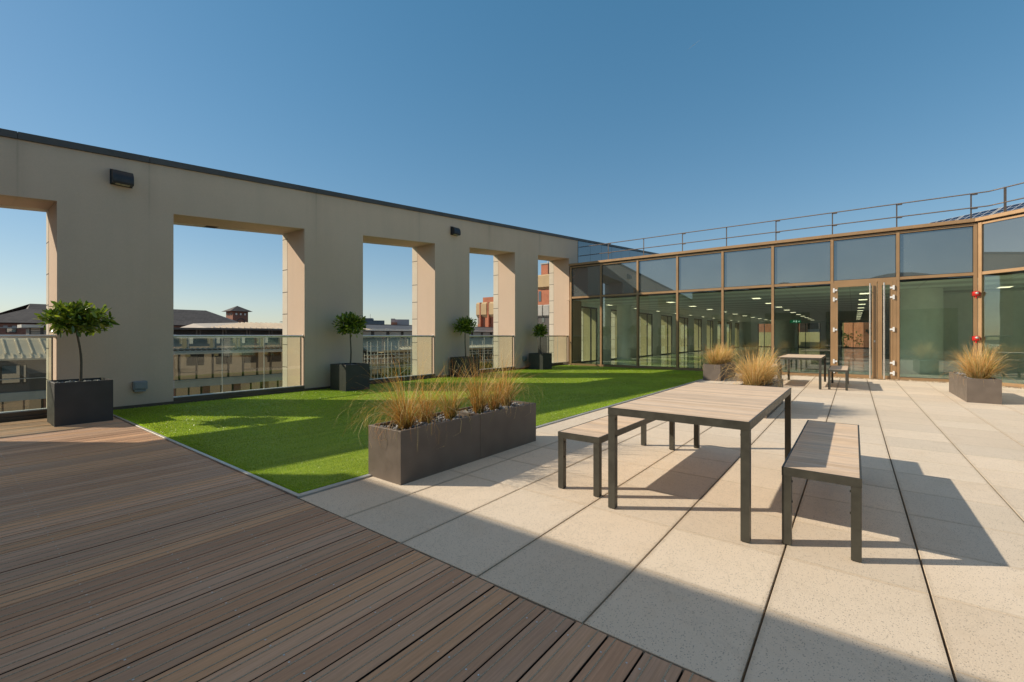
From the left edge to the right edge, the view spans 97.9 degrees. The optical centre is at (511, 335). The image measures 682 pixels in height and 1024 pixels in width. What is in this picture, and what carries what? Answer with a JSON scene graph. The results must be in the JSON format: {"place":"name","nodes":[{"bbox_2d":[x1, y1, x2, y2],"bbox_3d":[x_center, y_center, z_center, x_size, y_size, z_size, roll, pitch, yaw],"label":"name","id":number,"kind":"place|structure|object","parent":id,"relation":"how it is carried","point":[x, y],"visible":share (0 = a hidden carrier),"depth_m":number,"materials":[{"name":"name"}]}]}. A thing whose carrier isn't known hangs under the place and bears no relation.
{"place":"outdoors","nodes":[
{"label":"outdoors","id":0,"kind":"place"},
{"bbox_2d":[0,338,45,411],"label":"glass railing","id":1,"kind":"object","parent":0,"point":[22,373],"depth_m":31.95,"materials":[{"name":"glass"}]},
{"bbox_2d":[1,364,20,383],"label":"window","id":2,"kind":"structure","parent":1,"relation":"in","point":[13,372],"depth_m":31.41,"materials":[{"name":"grey glass"}]},
{"bbox_2d":[0,399,42,411],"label":"street window","id":3,"kind":"structure","parent":1,"relation":"in","point":[36,403],"depth_m":31.73,"materials":[{"name":"grey glass"}]},
{"bbox_2d":[22,364,26,382],"bbox_3d":[-34.891,2.715,31.928,0.055,1.350,0.220,0,0,37],"label":"window","id":4,"kind":"structure","parent":1,"relation":"in","point":[24,366],"depth_m":31.90,"materials":[{"name":"grey glass"}]},
{"bbox_2d":[17,324,45,334],"bbox_3d":[-38.639,-0.250,36.707,2.800,1.280,2.600,0,0,37],"label":"roof ventilator","id":5,"kind":"object","parent":1,"relation":"on","point":[34,330],"visible":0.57,"depth_m":35.64,"materials":[{"name":"grey metal"}]},
{"bbox_2d":[0,304,267,334],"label":"slate roofed building","id":6,"kind":"structure","parent":0,"point":[11,320],"depth_m":58.86,"materials":[{"name":"grey stone"}]},
{"bbox_2d":[6,328,16,332],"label":"window","id":7,"kind":"structure","parent":6,"relation":"in","point":[8,330],"depth_m":53.31,"materials":[{"name":"grey glass"}]},
{"bbox_2d":[174,322,370,395],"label":"office wing","id":8,"kind":"structure","parent":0,"point":[252,363],"depth_m":42.51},
{"bbox_2d":[176,386,201,395],"bbox_3d":[-28.769,6.233,39.672,0.150,3.315,2.000,0,0,37],"label":"street window","id":9,"kind":"structure","parent":8,"relation":"in","point":[190,390],"depth_m":39.66,"materials":[{"name":"glass"}]},
{"bbox_2d":[210,384,232,392],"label":"street window","id":10,"kind":"structure","parent":8,"relation":"in","point":[229,387],"depth_m":41.70,"materials":[{"name":"glass"}]},
{"bbox_2d":[240,382,261,389],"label":"street window","id":11,"kind":"structure","parent":8,"relation":"in","point":[255,385],"depth_m":43.74,"materials":[{"name":"glass"}]},
{"bbox_2d":[268,380,282,387],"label":"street window","id":12,"kind":"structure","parent":8,"relation":"in","point":[271,384],"depth_m":45.69,"materials":[{"name":"glass"}]},
{"bbox_2d":[0,417,710,681],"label":"deck","id":13,"kind":"structure","parent":0,"point":[130,553],"depth_m":2.24,"materials":[{"name":"brown wood"}]},
{"bbox_2d":[47,377,112,426],"bbox_3d":[-6.533,0.980,6.747,0.660,0.620,0.630,0,0,37],"label":"tree planter","id":14,"kind":"object","parent":13,"relation":"on","point":[76,401],"visible":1,"depth_m":6.54,"materials":[{"name":"grey stone"}]},
{"bbox_2d":[34,299,119,381],"bbox_3d":[-6.560,0.090,6.750,0.770,1.343,0.962,0,0,37],"label":"bay tree","id":15,"kind":"object","parent":14,"relation":"on","point":[74,317],"visible":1,"depth_m":6.63,"materials":[{"name":"green plant"}]},
{"bbox_2d":[364,318,383,328],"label":"office block","id":16,"kind":"structure","parent":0,"point":[370,320],"depth_m":248.17,"materials":[{"name":"grey concrete"}]},
{"bbox_2d":[391,319,408,324],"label":"panel block","id":17,"kind":"structure","parent":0,"point":[399,321],"depth_m":213.35,"materials":[{"name":"concrete"}]},
{"bbox_2d":[113,365,702,493],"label":"lawn","id":18,"kind":"structure","parent":0,"point":[343,452],"depth_m":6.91,"materials":[{"name":"green plant"}]},
{"bbox_2d":[330,363,369,391],"bbox_3d":[-3.881,0.980,10.679,0.660,0.620,0.630,0,0,37],"label":"tree planter","id":19,"kind":"object","parent":18,"relation":"on","point":[345,377],"visible":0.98,"depth_m":10.47,"materials":[{"name":"grey stone"}]},
{"bbox_2d":[332,311,366,364],"bbox_3d":[-3.894,0.083,10.696,0.846,1.357,0.866,0,0,37],"label":"bay tree","id":20,"kind":"object","parent":19,"relation":"on","point":[352,322],"visible":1,"depth_m":10.58,"materials":[{"name":"green plant"}]},
{"bbox_2d":[450,356,478,376],"bbox_3d":[-1.486,0.980,14.079,0.660,0.620,0.630,0,0,37],"label":"tree planter","id":21,"kind":"object","parent":18,"relation":"on","point":[460,362],"visible":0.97,"depth_m":13.84,"materials":[{"name":"grey stone"}]},
{"bbox_2d":[452,316,477,357],"bbox_3d":[-1.485,0.053,14.146,0.826,1.417,0.794,0,0,37],"label":"bay tree","id":22,"kind":"object","parent":21,"relation":"on","point":[465,325],"visible":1,"depth_m":14.04,"materials":[{"name":"green plant"}]},
{"bbox_2d":[529,353,551,369],"bbox_3d":[1.091,0.980,17.225,0.660,0.620,0.630,0,0,37],"label":"tree planter","id":23,"kind":"object","parent":18,"relation":"on","point":[540,361],"visible":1,"depth_m":16.98,"materials":[{"name":"grey metal"}]},
{"bbox_2d":[532,324,547,352],"bbox_3d":[1.068,0.131,17.250,0.701,1.262,0.715,0,0,-2],"label":"bay tree","id":24,"kind":"object","parent":23,"relation":"on","point":[540,330],"visible":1,"depth_m":17.16,"materials":[{"name":"green plant"}]},
{"bbox_2d":[363,324,492,378],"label":"scaffolded wing","id":25,"kind":"structure","parent":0,"point":[386,329],"depth_m":57.40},
{"bbox_2d":[371,355,389,375],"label":"window","id":26,"kind":"structure","parent":25,"relation":"in","point":[387,360],"depth_m":53.40,"materials":[{"name":"grey glass"}]},
{"bbox_2d":[394,354,410,373],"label":"window","id":27,"kind":"structure","parent":25,"relation":"in","point":[400,362],"depth_m":55.99,"materials":[{"name":"glass"}]},
{"bbox_2d":[469,351,479,364],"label":"window","id":28,"kind":"structure","parent":25,"relation":"in","point":[470,353],"depth_m":66.69,"materials":[{"name":"grey glass"}]},
{"bbox_2d":[482,351,491,365],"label":"window","id":29,"kind":"structure","parent":25,"relation":"in","point":[489,356],"depth_m":68.97,"materials":[{"name":"glass"}]},
{"bbox_2d":[476,297,492,326],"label":"brick office block","id":30,"kind":"structure","parent":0,"point":[484,311],"depth_m":88.38,"materials":[{"name":"red brick"}]},
{"bbox_2d":[0,0,1023,326],"label":"sky","id":31,"kind":"structure","parent":0,"point":[603,121],"materials":[{"name":"blue"}]},
{"bbox_2d":[538,261,548,352],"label":"brick concrete tower","id":32,"kind":"structure","parent":0,"point":[543,297],"depth_m":73.29,"materials":[{"name":"concrete"}]},
{"bbox_2d":[299,373,1023,681],"bbox_3d":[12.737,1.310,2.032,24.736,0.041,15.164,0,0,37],"label":"paving","id":33,"kind":"structure","parent":0,"point":[661,561],"depth_m":2.86,"materials":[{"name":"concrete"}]},
{"bbox_2d":[113,379,702,498],"bbox_3d":[0.359,1.298,11.527,6.435,0.044,15.172,0,0,37],"label":"lawn edging","id":34,"kind":"object","parent":33,"relation":"on","point":[293,493],"visible":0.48,"depth_m":4.44,"materials":[{"name":"metal"}]},
{"bbox_2d":[368,411,479,484],"bbox_3d":[-0.831,1.058,4.391,0.465,0.465,1.028,0,0,37],"label":"planter box","id":35,"kind":"object","parent":33,"relation":"on","point":[403,457],"visible":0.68,"depth_m":4.10,"materials":[{"name":"concrete"}]},
{"bbox_2d":[337,354,466,444],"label":"ornamental grass","id":36,"kind":"object","parent":35,"relation":"in","point":[401,419],"depth_m":4.11,"materials":[{"name":"beige plant"}]},
{"bbox_2d":[376,359,462,431],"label":"ornamental grass","id":37,"kind":"object","parent":35,"relation":"in","point":[426,410],"depth_m":4.38,"materials":[{"name":"beige plant"}]},
{"bbox_2d":[419,361,491,427],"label":"ornamental grass","id":38,"kind":"object","parent":35,"relation":"in","point":[452,413],"depth_m":4.61,"materials":[{"name":"beige plant"}]},
{"bbox_2d":[457,400,535,458],"bbox_3d":[-0.203,1.058,5.210,0.465,0.465,1.028,0,0,37],"label":"planter box","id":39,"kind":"object","parent":33,"relation":"on","point":[501,430],"visible":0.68,"depth_m":5.04,"materials":[{"name":"concrete"}]},
{"bbox_2d":[431,355,522,413],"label":"ornamental grass","id":40,"kind":"object","parent":39,"relation":"in","point":[480,401],"depth_m":4.94,"materials":[{"name":"beige plant"}]},
{"bbox_2d":[459,367,531,415],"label":"ornamental grass","id":41,"kind":"object","parent":39,"relation":"in","point":[496,403],"depth_m":5.14,"materials":[{"name":"beige plant"}]},
{"bbox_2d":[473,350,545,409],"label":"ornamental grass","id":42,"kind":"object","parent":39,"relation":"in","point":[508,402],"depth_m":5.37,"materials":[{"name":"beige plant"}]},
{"bbox_2d":[558,415,674,497],"bbox_3d":[1.119,1.050,4.413,0.382,0.480,1.900,0,0,37],"label":"bench","id":43,"kind":"object","parent":33,"relation":"on","point":[595,432],"visible":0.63,"depth_m":3.77,"materials":[{"name":"beige wood"}]},
{"bbox_2d":[608,382,790,542],"bbox_3d":[1.795,0.912,3.961,0.950,0.755,2.300,0,0,37],"label":"dining table","id":44,"kind":"object","parent":33,"relation":"on","point":[744,409],"visible":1,"depth_m":3.33,"materials":[{"name":"beige wood"}]},
{"bbox_2d":[703,363,727,380],"bbox_3d":[6.038,1.058,13.196,0.465,0.465,1.028,0,0,37],"label":"planter box","id":45,"kind":"object","parent":33,"relation":"on","point":[711,372],"visible":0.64,"depth_m":12.82,"materials":[{"name":"concrete"}]},
{"bbox_2d":[694,343,731,366],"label":"ornamental grass","id":46,"kind":"object","parent":45,"relation":"in","point":[713,358],"depth_m":12.93,"materials":[{"name":"beige plant"}]},
{"bbox_2d":[699,344,745,363],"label":"ornamental grass","id":47,"kind":"object","parent":45,"relation":"in","point":[719,355],"depth_m":13.26,"materials":[{"name":"beige plant"}]},
{"bbox_2d":[728,361,735,377],"bbox_3d":[6.667,1.058,14.015,0.465,0.465,1.028,0,0,37],"label":"planter box","id":48,"kind":"object","parent":33,"relation":"on","point":[730,372],"visible":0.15,"depth_m":13.80,"materials":[{"name":"concrete"}]},
{"bbox_2d":[709,340,743,362],"bbox_3d":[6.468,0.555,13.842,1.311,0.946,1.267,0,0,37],"label":"ornamental grass","id":49,"kind":"object","parent":48,"relation":"in","point":[726,355],"depth_m":13.72,"materials":[{"name":"beige plant"}]},
{"bbox_2d":[740,383,775,418],"bbox_3d":[4.094,1.058,7.491,0.465,0.465,1.028,0,0,37],"label":"planter box","id":50,"kind":"object","parent":33,"relation":"on","point":[774,409],"visible":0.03,"depth_m":7.53,"materials":[{"name":"concrete"}]},
{"bbox_2d":[715,344,785,386],"bbox_3d":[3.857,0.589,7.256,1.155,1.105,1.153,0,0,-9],"label":"ornamental grass","id":51,"kind":"object","parent":50,"relation":"in","point":[753,379],"depth_m":7.20,"materials":[{"name":"beige plant"}]},
{"bbox_2d":[728,344,800,392],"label":"ornamental grass","id":52,"kind":"object","parent":50,"relation":"in","point":[771,377],"depth_m":7.71,"materials":[{"name":"beige plant"}]},
{"bbox_2d":[765,363,781,378],"bbox_3d":[7.083,1.050,12.274,0.385,0.480,1.900,0,0,37],"label":"bench","id":53,"kind":"object","parent":33,"relation":"on","point":[780,369],"visible":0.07,"depth_m":12.87,"materials":[{"name":"grey metal"}]},
{"bbox_2d":[768,378,782,408],"bbox_3d":[4.722,1.057,8.310,0.465,0.466,1.028,0,0,37],"label":"planter box","id":54,"kind":"object","parent":33,"relation":"on","point":[780,383],"visible":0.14,"depth_m":8.25,"materials":[{"name":"concrete"}]},
{"bbox_2d":[568,208,1023,387],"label":"office building","id":55,"kind":"structure","parent":33,"relation":"on","point":[924,309],"depth_m":15.84,"materials":[{"name":"clear glass"}]},
{"bbox_2d":[581,306,596,362],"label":"side window","id":56,"kind":"structure","parent":55,"relation":"in","point":[590,308],"depth_m":22.32,"materials":[{"name":"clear glass"}]},
{"bbox_2d":[611,309,616,359],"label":"side window","id":57,"kind":"structure","parent":55,"relation":"in","point":[612,313],"depth_m":25.93,"materials":[{"name":"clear glass"}]},
{"bbox_2d":[640,313,651,356],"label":"side window","id":58,"kind":"structure","parent":55,"relation":"in","point":[640,313],"depth_m":28.45,"materials":[{"name":"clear glass"}]},
{"bbox_2d":[661,315,671,354],"bbox_3d":[10.595,-0.052,30.629,0.060,2.685,2.296,0,0,37],"label":"side window","id":59,"kind":"structure","parent":55,"relation":"in","point":[661,315],"depth_m":30.86,"materials":[{"name":"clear glass"}]},
{"bbox_2d":[679,317,687,352],"bbox_3d":[12.945,-0.052,33.692,0.060,2.685,2.296,0,0,37],"label":"side window","id":60,"kind":"structure","parent":55,"relation":"in","point":[679,317],"depth_m":33.92,"materials":[{"name":"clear glass"}]},
{"bbox_2d":[694,318,701,351],"bbox_3d":[15.295,-0.052,36.754,0.060,2.685,2.296,0,0,37],"label":"side window","id":61,"kind":"structure","parent":55,"relation":"in","point":[694,318],"depth_m":36.98,"materials":[{"name":"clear glass"}]},
{"bbox_2d":[707,320,712,349],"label":"side window","id":62,"kind":"structure","parent":55,"relation":"in","point":[707,320],"depth_m":40.03,"materials":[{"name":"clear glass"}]},
{"bbox_2d":[727,322,731,347],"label":"side window","id":63,"kind":"structure","parent":55,"relation":"in","point":[727,322],"depth_m":46.17,"materials":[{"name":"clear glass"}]},
{"bbox_2d":[735,323,738,346],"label":"side window","id":64,"kind":"structure","parent":55,"relation":"in","point":[735,323],"depth_m":49.22,"materials":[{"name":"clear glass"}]},
{"bbox_2d":[758,324,770,346],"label":"end window","id":65,"kind":"structure","parent":55,"relation":"in","point":[758,324],"depth_m":51.00,"materials":[{"name":"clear glass"}]},
{"bbox_2d":[790,317,800,322],"bbox_3d":[23.702,-1.319,37.296,0.760,0.499,0.045,0,0,37],"label":"exit sign","id":66,"kind":"object","parent":55,"relation":"hanging from","point":[795,321],"visible":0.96,"depth_m":37.25,"materials":[{"name":"green plastic"}]},
{"bbox_2d":[579,182,1023,258],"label":"roof railing","id":67,"kind":"object","parent":55,"relation":"on","point":[970,208],"visible":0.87,"depth_m":14.89,"materials":[{"name":"grey metal"}]},
{"bbox_2d":[798,323,820,347],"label":"end window","id":68,"kind":"structure","parent":55,"relation":"in","point":[798,323],"depth_m":48.62,"materials":[{"name":"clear glass"}]},
{"bbox_2d":[833,282,876,378],"bbox_3d":[10.406,-0.166,13.547,1.062,2.888,0.175,0,0,37],"label":"door leaf","id":69,"kind":"structure","parent":55,"relation":"in","point":[874,284],"depth_m":13.30,"materials":[{"name":"brown metal"}]},
{"bbox_2d":[841,323,871,347],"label":"end window","id":70,"kind":"structure","parent":55,"relation":"in","point":[841,323],"depth_m":46.60,"materials":[{"name":"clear glass"}]},
{"bbox_2d":[877,281,894,378],"bbox_3d":[10.990,-0.166,13.099,0.385,2.888,0.175,0,0,37],"label":"door leaf","id":71,"kind":"structure","parent":55,"relation":"in","point":[879,284],"depth_m":13.07,"materials":[{"name":"brown metal"}]},
{"bbox_2d":[930,216,961,222],"bbox_3d":[14.855,-3.643,15.793,1.377,1.065,1.000,0,0,-14],"label":"solar panel","id":72,"kind":"object","parent":55,"relation":"on","point":[952,219],"visible":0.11,"depth_m":15.73,"materials":[{"name":"glass"}]},
{"bbox_2d":[972,336,979,342],"bbox_3d":[12.426,0.095,11.922,0.150,0.190,0.160,0,0,37],"label":"alarm sounder","id":73,"kind":"object","parent":55,"relation":"attached to","point":[975,338],"visible":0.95,"depth_m":11.91,"materials":[{"name":"red plastic"}]},
{"bbox_2d":[972,291,980,297],"bbox_3d":[12.426,-1.107,11.922,0.150,0.194,0.160,0,0,37],"label":"alarm sounder","id":74,"kind":"object","parent":55,"relation":"attached to","point":[976,293],"visible":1,"depth_m":11.90,"materials":[{"name":"red plastic"}]},
{"bbox_2d":[957,207,1000,219],"bbox_3d":[15.096,-3.643,14.802,1.377,1.065,1.000,0,0,-14],"label":"solar panel","id":75,"kind":"object","parent":55,"relation":"on","point":[982,213],"visible":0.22,"depth_m":14.79,"materials":[{"name":"glass"}]},
{"bbox_2d":[995,285,1015,287],"bbox_3d":[15.646,-1.553,14.149,0.340,0.030,0.600,0,0,37],"label":"ceiling light","id":76,"kind":"object","parent":55,"relation":"attached to","point":[1009,286],"visible":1,"depth_m":13.98,"materials":[{"name":"white plastic"}]},
{"bbox_2d":[991,202,1023,214],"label":"solar panel","id":77,"kind":"object","parent":55,"relation":"on","point":[1013,207],"visible":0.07,"depth_m":14.03,"materials":[{"name":"glass"}]},
{"bbox_2d":[777,354,825,388],"bbox_3d":[7.751,0.912,11.876,0.920,0.755,2.280,0,0,37],"label":"dining table","id":78,"kind":"object","parent":33,"relation":"on","point":[820,358],"visible":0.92,"depth_m":11.23,"materials":[{"name":"beige wood"}]},
{"bbox_2d":[782,420,861,562],"bbox_3d":[2.412,1.050,3.406,0.392,0.480,1.930,0,0,37],"label":"bench","id":79,"kind":"object","parent":33,"relation":"on","point":[827,452],"visible":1,"depth_m":2.79,"materials":[{"name":"beige wood"}]},
{"bbox_2d":[828,365,848,390],"bbox_3d":[8.312,1.050,11.332,0.385,0.480,1.900,0,0,37],"label":"bench","id":80,"kind":"object","parent":33,"relation":"on","point":[834,368],"visible":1,"depth_m":10.69,"materials":[{"name":"grey metal"}]},
{"bbox_2d":[775,374,1023,388],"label":"gravel","id":81,"kind":"structure","parent":33,"relation":"on","point":[889,379],"depth_m":13.04,"materials":[{"name":"grey gravel"}]},
{"bbox_2d":[949,372,965,395],"bbox_3d":[9.945,1.057,9.728,0.465,0.465,1.028,0,0,37],"label":"planter box","id":82,"kind":"object","parent":33,"relation":"on","point":[952,385],"visible":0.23,"depth_m":9.91,"materials":[{"name":"concrete"}]},
{"bbox_2d":[957,375,1001,404],"bbox_3d":[9.316,1.057,8.910,0.465,0.466,1.028,0,0,37],"label":"planter box","id":83,"kind":"object","parent":33,"relation":"on","point":[974,390],"visible":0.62,"depth_m":8.54,"materials":[{"name":"concrete"}]},
{"bbox_2d":[934,338,1020,391],"bbox_3d":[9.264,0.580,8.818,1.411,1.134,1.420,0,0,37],"label":"ornamental grass","id":84,"kind":"object","parent":83,"relation":"in","point":[979,370],"depth_m":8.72,"materials":[{"name":"beige plant"}]},
{"bbox_2d":[759,323,807,331],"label":"brick hall","id":85,"kind":"structure","parent":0,"point":[768,327],"depth_m":66.86,"materials":[{"name":"brick"}]},
{"bbox_2d":[759,332,819,346],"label":"roof parapet","id":86,"kind":"structure","parent":0,"point":[812,339],"depth_m":52.04,"materials":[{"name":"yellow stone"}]},
{"bbox_2d":[808,323,819,331],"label":"parking deck","id":87,"kind":"structure","parent":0,"point":[813,327],"depth_m":76.13,"materials":[{"name":"concrete"}]},
{"bbox_2d":[842,323,843,346],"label":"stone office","id":88,"kind":"structure","parent":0,"point":[842,332],"depth_m":120.93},
{"bbox_2d":[844,322,871,346],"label":"brick stair block","id":89,"kind":"structure","parent":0,"point":[862,328],"depth_m":111.05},
{"label":"ground","id":90,"kind":"structure","parent":0,"visible":0},
{"bbox_2d":[221,306,251,322],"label":"brick tower","id":91,"kind":"structure","parent":90,"relation":"on","point":[238,314],"depth_m":87.06,"materials":[{"name":"red brick"}]},
{"bbox_2d":[0,128,658,422],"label":"parapet wall","id":92,"kind":"structure","parent":90,"relation":"on","point":[109,245],"depth_m":9.57,"materials":[{"name":"paint"}]},
{"bbox_2d":[0,334,55,413],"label":"glass balustrade","id":93,"kind":"object","parent":92,"relation":"attached to","point":[51,336],"visible":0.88,"depth_m":7.04,"materials":[{"name":"metal"}]},
{"bbox_2d":[110,169,133,187],"bbox_3d":[-6.786,-2.753,7.766,0.176,0.263,0.300,0,0,37],"label":"wall lamp","id":94,"kind":"object","parent":92,"relation":"attached to","point":[121,178],"visible":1,"depth_m":7.71,"materials":[{"name":"black metal"}]},
{"bbox_2d":[132,380,147,391],"bbox_3d":[-6.667,0.905,7.989,0.093,0.190,0.200,0,0,37],"label":"outdoor socket","id":95,"kind":"object","parent":92,"relation":"attached to","point":[139,386],"visible":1,"depth_m":7.96,"materials":[{"name":"grey plastic"}]},
{"bbox_2d":[174,334,303,397],"bbox_3d":[-5.688,0.637,9.475,0.109,1.346,2.524,0,0,37],"label":"glass balustrade","id":96,"kind":"object","parent":92,"relation":"attached to","point":[223,336],"visible":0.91,"depth_m":9.37,"materials":[{"name":"metal"}]},
{"bbox_2d":[363,335,433,379],"bbox_3d":[-3.195,0.637,12.723,0.109,1.346,2.522,0,0,37],"label":"glass balustrade","id":97,"kind":"object","parent":92,"relation":"attached to","point":[431,336],"visible":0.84,"depth_m":13.04,"materials":[{"name":"metal"}]},
{"bbox_2d":[450,226,460,235],"bbox_3d":[-1.800,-3.353,14.263,0.176,0.263,0.300,0,0,37],"label":"wall lamp","id":98,"kind":"object","parent":92,"relation":"attached to","point":[454,231],"visible":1,"depth_m":14.20,"materials":[{"name":"black metal"}]},
{"bbox_2d":[469,335,513,369],"bbox_3d":[-0.717,0.637,15.953,0.109,1.346,2.515,0,0,37],"label":"glass balustrade","id":99,"kind":"object","parent":92,"relation":"attached to","point":[484,336],"visible":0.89,"depth_m":15.90,"materials":[{"name":"metal"}]},
{"bbox_2d":[539,335,568,364],"bbox_3d":[1.753,0.637,19.173,0.109,1.346,2.490,0,0,37],"label":"glass balustrade","id":100,"kind":"object","parent":92,"relation":"attached to","point":[566,362],"visible":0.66,"depth_m":19.48,"materials":[{"name":"metal"}]},
{"bbox_2d":[364,338,492,378],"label":"scaffolding","id":101,"kind":"object","parent":90,"relation":"on","point":[381,364],"visible":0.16,"depth_m":51.71,"materials":[{"name":"grey metal"}]},
{"bbox_2d":[842,331,863,346],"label":"tree","id":102,"kind":"object","parent":90,"relation":"on","point":[847,336],"visible":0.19,"depth_m":94.95,"materials":[{"name":"green plant"}]}
]}

